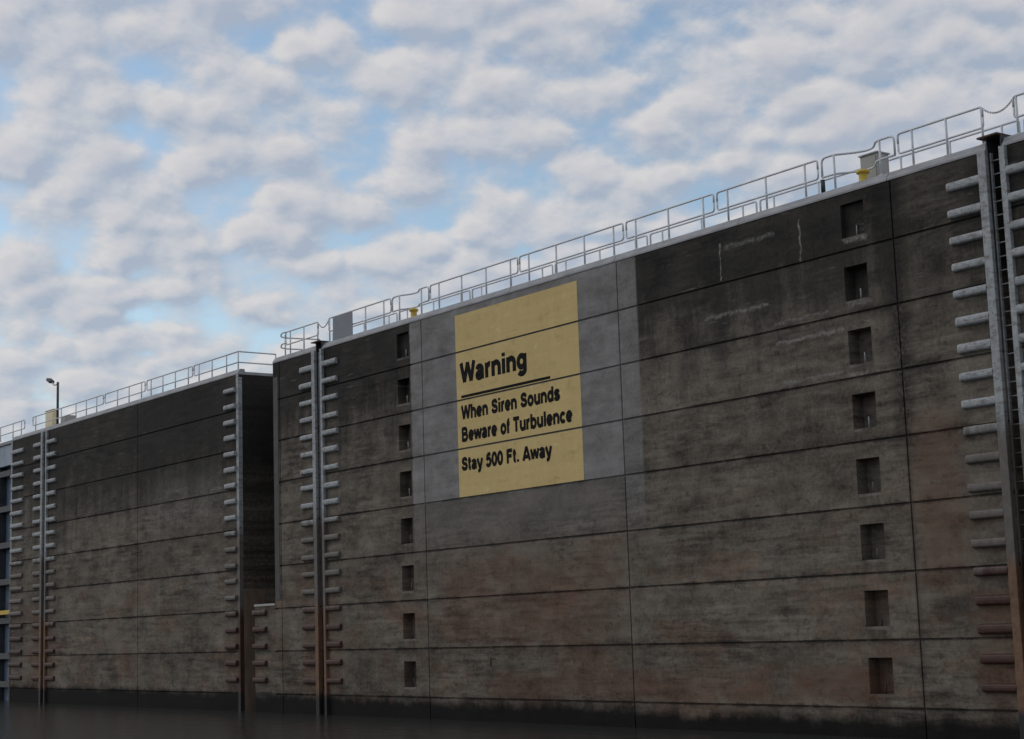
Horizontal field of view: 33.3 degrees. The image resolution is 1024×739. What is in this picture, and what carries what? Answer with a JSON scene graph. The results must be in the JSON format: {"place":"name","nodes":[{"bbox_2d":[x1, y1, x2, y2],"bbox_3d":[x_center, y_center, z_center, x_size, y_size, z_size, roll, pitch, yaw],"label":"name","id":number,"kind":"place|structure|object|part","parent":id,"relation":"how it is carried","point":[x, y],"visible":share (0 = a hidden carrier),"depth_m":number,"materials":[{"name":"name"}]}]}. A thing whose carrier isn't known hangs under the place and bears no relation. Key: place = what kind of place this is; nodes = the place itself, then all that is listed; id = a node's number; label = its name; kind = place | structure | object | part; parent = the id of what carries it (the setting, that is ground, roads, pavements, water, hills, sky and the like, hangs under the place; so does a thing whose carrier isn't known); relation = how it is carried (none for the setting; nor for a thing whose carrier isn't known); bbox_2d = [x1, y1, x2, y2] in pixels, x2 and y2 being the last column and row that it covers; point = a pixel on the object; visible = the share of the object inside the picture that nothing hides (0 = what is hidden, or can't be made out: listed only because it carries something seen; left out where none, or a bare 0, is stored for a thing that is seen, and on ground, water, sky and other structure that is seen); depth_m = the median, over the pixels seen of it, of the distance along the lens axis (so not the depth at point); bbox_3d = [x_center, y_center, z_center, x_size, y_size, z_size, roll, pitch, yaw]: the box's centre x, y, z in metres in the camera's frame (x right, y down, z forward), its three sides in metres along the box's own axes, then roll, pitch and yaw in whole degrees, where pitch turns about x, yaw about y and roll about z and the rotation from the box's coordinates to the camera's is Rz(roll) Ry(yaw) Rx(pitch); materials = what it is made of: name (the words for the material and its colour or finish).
{"place":"outdoors","nodes":[
{"label":"outdoors","id":0,"kind":"place"},
{"bbox_2d":[0,700,896,738],"bbox_3d":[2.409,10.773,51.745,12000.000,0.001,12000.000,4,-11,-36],"label":"water","id":1,"kind":"structure","parent":0,"point":[20,720],"depth_m":56.40,"materials":[{"name":"grey liquid"}]},
{"bbox_2d":[0,440,10,700],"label":"lock gate","id":2,"kind":"structure","parent":1,"relation":"in","point":[5,482],"depth_m":94.50,"materials":[{"name":"blue metal"}]},
{"bbox_2d":[10,369,274,710],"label":"lock wall","id":3,"kind":"structure","parent":1,"relation":"in","point":[140,591],"depth_m":78.03,"materials":[{"name":"concrete"}]},
{"bbox_2d":[0,420,24,441],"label":"handrail","id":4,"kind":"object","parent":3,"relation":"on","point":[21,429],"visible":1,"depth_m":93.62,"materials":[{"name":"grey metal"}]},
{"bbox_2d":[8,441,23,701],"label":"corner guard","id":5,"kind":"object","parent":3,"relation":"attached to","point":[11,563],"visible":1,"depth_m":91.41,"materials":[{"name":"metal"}]},
{"bbox_2d":[31,430,56,703],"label":"wall ladder","id":6,"kind":"object","parent":3,"relation":"attached to","point":[42,664],"depth_m":88.08,"materials":[{"name":"metal"}]},
{"bbox_2d":[44,409,55,427],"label":"control cabinet","id":7,"kind":"object","parent":3,"relation":"on","point":[50,416],"visible":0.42,"depth_m":90.71,"materials":[{"name":"beige metal"}]},
{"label":"door","id":8,"kind":"part","parent":7,"relation":"part of","materials":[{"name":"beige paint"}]},
{"bbox_2d":[46,378,58,423],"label":"lamp post","id":9,"kind":"object","parent":3,"relation":"on","point":[50,380],"visible":0.91,"depth_m":89.53,"materials":[{"name":"metal"}]},
{"bbox_2d":[32,394,103,430],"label":"handrail","id":10,"kind":"object","parent":3,"relation":"on","point":[76,411],"visible":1,"depth_m":86.73,"materials":[{"name":"grey metal"}]},
{"bbox_2d":[62,415,74,421],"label":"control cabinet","id":11,"kind":"object","parent":3,"relation":"on","point":[67,418],"visible":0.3,"depth_m":89.36,"materials":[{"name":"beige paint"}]},
{"bbox_2d":[105,381,145,405],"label":"handrail","id":12,"kind":"object","parent":3,"relation":"on","point":[141,392],"visible":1,"depth_m":81.42,"materials":[{"name":"grey metal"}]},
{"bbox_2d":[146,366,192,395],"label":"handrail","id":13,"kind":"object","parent":3,"relation":"on","point":[163,384],"visible":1,"depth_m":78.20,"materials":[{"name":"grey metal"}]},
{"bbox_2d":[223,374,244,710],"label":"corner guard","id":14,"kind":"object","parent":3,"relation":"attached to","point":[238,548],"visible":1,"depth_m":71.16,"materials":[{"name":"metal"}]},
{"bbox_2d":[193,351,275,381],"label":"handrail","id":15,"kind":"object","parent":3,"relation":"on","point":[212,369],"visible":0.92,"depth_m":73.43,"materials":[{"name":"grey metal"}]},
{"bbox_2d":[254,603,277,712],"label":"low wall section","id":16,"kind":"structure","parent":1,"relation":"in","point":[266,694],"depth_m":68.44,"materials":[{"name":"concrete"}]},
{"bbox_2d":[252,610,267,682],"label":"corner guard","id":17,"kind":"object","parent":16,"relation":"attached to","point":[259,646],"visible":1,"depth_m":68.74,"materials":[{"name":"metal"}]},
{"bbox_2d":[272,132,1023,738],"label":"lock wall","id":18,"kind":"structure","parent":1,"relation":"in","point":[756,520],"depth_m":48.19,"materials":[{"name":"concrete"}]},
{"bbox_2d":[280,332,319,354],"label":"handrail","id":19,"kind":"object","parent":18,"relation":"on","point":[285,348],"visible":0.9,"depth_m":69.63,"materials":[{"name":"grey metal"}]},
{"bbox_2d":[285,322,318,353],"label":"handrail","id":20,"kind":"object","parent":18,"relation":"on","point":[304,338],"visible":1,"depth_m":68.00,"materials":[{"name":"grey metal"}]},
{"bbox_2d":[299,340,342,714],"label":"wall ladder","id":21,"kind":"object","parent":18,"relation":"attached to","point":[325,537],"depth_m":65.48,"materials":[{"name":"metal"}]},
{"bbox_2d":[328,298,391,341],"bbox_3d":[-5.769,-1.834,64.624,0.100,1.000,4.572,4,-11,-36],"label":"handrail","id":22,"kind":"object","parent":18,"relation":"on","point":[365,320],"visible":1,"depth_m":64.16,"materials":[{"name":"grey metal"}]},
{"bbox_2d":[333,311,352,340],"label":"sheet panel","id":23,"kind":"object","parent":22,"relation":"attached to","point":[342,325],"visible":1,"depth_m":65.44,"materials":[{"name":"grey metal"}]},
{"bbox_2d":[392,286,429,320],"bbox_3d":[-3.567,-2.325,61.857,0.344,1.000,2.482,4,-11,-36],"label":"handrail","id":24,"kind":"object","parent":18,"relation":"on","point":[421,302],"visible":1,"depth_m":62.09,"materials":[{"name":"grey metal"}]},
{"bbox_2d":[409,308,417,316],"bbox_3d":[-3.546,-1.972,61.839,0.350,0.476,0.350,4,-11,-36],"label":"mooring bollard","id":25,"kind":"object","parent":18,"relation":"on","point":[413,311],"visible":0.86,"depth_m":61.74,"materials":[{"name":"yellow metal"}]},
{"bbox_2d":[429,257,518,307],"bbox_3d":[-1.348,-2.882,58.659,0.100,1.000,5.296,4,-11,-36],"label":"handrail","id":26,"kind":"object","parent":18,"relation":"on","point":[462,289],"visible":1,"depth_m":58.44,"materials":[{"name":"grey metal"}]},
{"bbox_2d":[455,281,583,496],"bbox_3d":[0.121,0.780,55.947,0.011,6.265,6.790,4,-11,-36],"label":"warning sign","id":27,"kind":"object","parent":18,"relation":"attached to","point":[547,407],"visible":1,"depth_m":55.74,"materials":[{"name":"yellow paint"}]},
{"bbox_2d":[519,223,623,281],"bbox_3d":[1.831,-3.636,54.369,0.100,1.000,5.386,4,-11,-36],"label":"handrail","id":28,"kind":"object","parent":18,"relation":"on","point":[584,251],"visible":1,"depth_m":54.20,"materials":[{"name":"grey metal"}]},
{"bbox_2d":[625,193,714,248],"bbox_3d":[4.640,-4.302,50.579,0.100,1.000,3.959,4,-11,-36],"label":"handrail","id":29,"kind":"object","parent":18,"relation":"on","point":[703,214],"visible":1,"depth_m":50.55,"materials":[{"name":"grey metal"}]},
{"bbox_2d":[332,119,1023,340],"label":"coping","id":30,"kind":"object","parent":18,"relation":"on","point":[818,182],"visible":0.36,"depth_m":51.98,"materials":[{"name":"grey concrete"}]},
{"bbox_2d":[716,160,818,221],"bbox_3d":[7.031,-4.869,47.352,0.100,1.000,3.989,4,-11,-36],"label":"handrail","id":31,"kind":"object","parent":18,"relation":"on","point":[766,195],"visible":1,"depth_m":47.31,"materials":[{"name":"grey metal"}]},
{"bbox_2d":[820,135,895,192],"bbox_3d":[9.183,-5.328,44.788,0.562,1.000,2.592,4,-11,-36],"label":"handrail","id":32,"kind":"object","parent":18,"relation":"on","point":[834,174],"visible":0.99,"depth_m":45.20,"materials":[{"name":"metal"}]},
{"bbox_2d":[856,169,869,180],"bbox_3d":[9.179,-4.986,44.736,0.360,0.490,0.360,4,-11,-36],"label":"mooring bollard","id":33,"kind":"object","parent":18,"relation":"on","point":[862,174],"visible":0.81,"depth_m":44.64,"materials":[{"name":"yellow metal"}]},
{"bbox_2d":[858,150,889,178],"bbox_3d":[9.655,-5.186,45.492,0.530,1.080,0.657,4,-11,-36],"label":"control cabinet","id":34,"kind":"object","parent":18,"relation":"on","point":[867,160],"visible":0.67,"depth_m":45.32,"materials":[{"name":"grey metal"}]},
{"bbox_3d":[9.464,-5.215,45.356,0.018,0.850,0.497,4,-11,-36],"label":"door","id":35,"kind":"part","parent":34,"relation":"part of","materials":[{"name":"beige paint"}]},
{"bbox_2d":[896,106,984,165],"bbox_3d":[10.626,-5.721,42.502,0.100,1.000,2.734,4,-11,-36],"label":"handrail","id":36,"kind":"object","parent":18,"relation":"on","point":[981,128],"visible":1,"depth_m":42.37,"materials":[{"name":"grey metal"}]},
{"bbox_2d":[983,99,1011,113],"bbox_3d":[11.669,-6.275,41.127,0.064,0.249,0.916,4,-11,-36],"label":"chain","id":37,"kind":"object","parent":36,"relation":"hanging from","point":[999,111],"visible":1,"depth_m":41.08,"materials":[{"name":"grey metal"}]},
{"bbox_2d":[946,132,1023,738],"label":"wall ladder","id":38,"kind":"object","parent":18,"relation":"attached to","point":[993,343],"depth_m":40.27,"materials":[{"name":"metal"}]},
{"bbox_2d":[1012,92,1023,133],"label":"handrail","id":39,"kind":"object","parent":18,"relation":"on","point":[1015,108],"visible":1,"depth_m":40.65,"materials":[{"name":"grey metal"}]},
{"bbox_2d":[0,0,1023,442],"label":"sky","id":40,"kind":"structure","parent":0,"point":[184,183],"materials":[{"name":"blue"}]}
]}

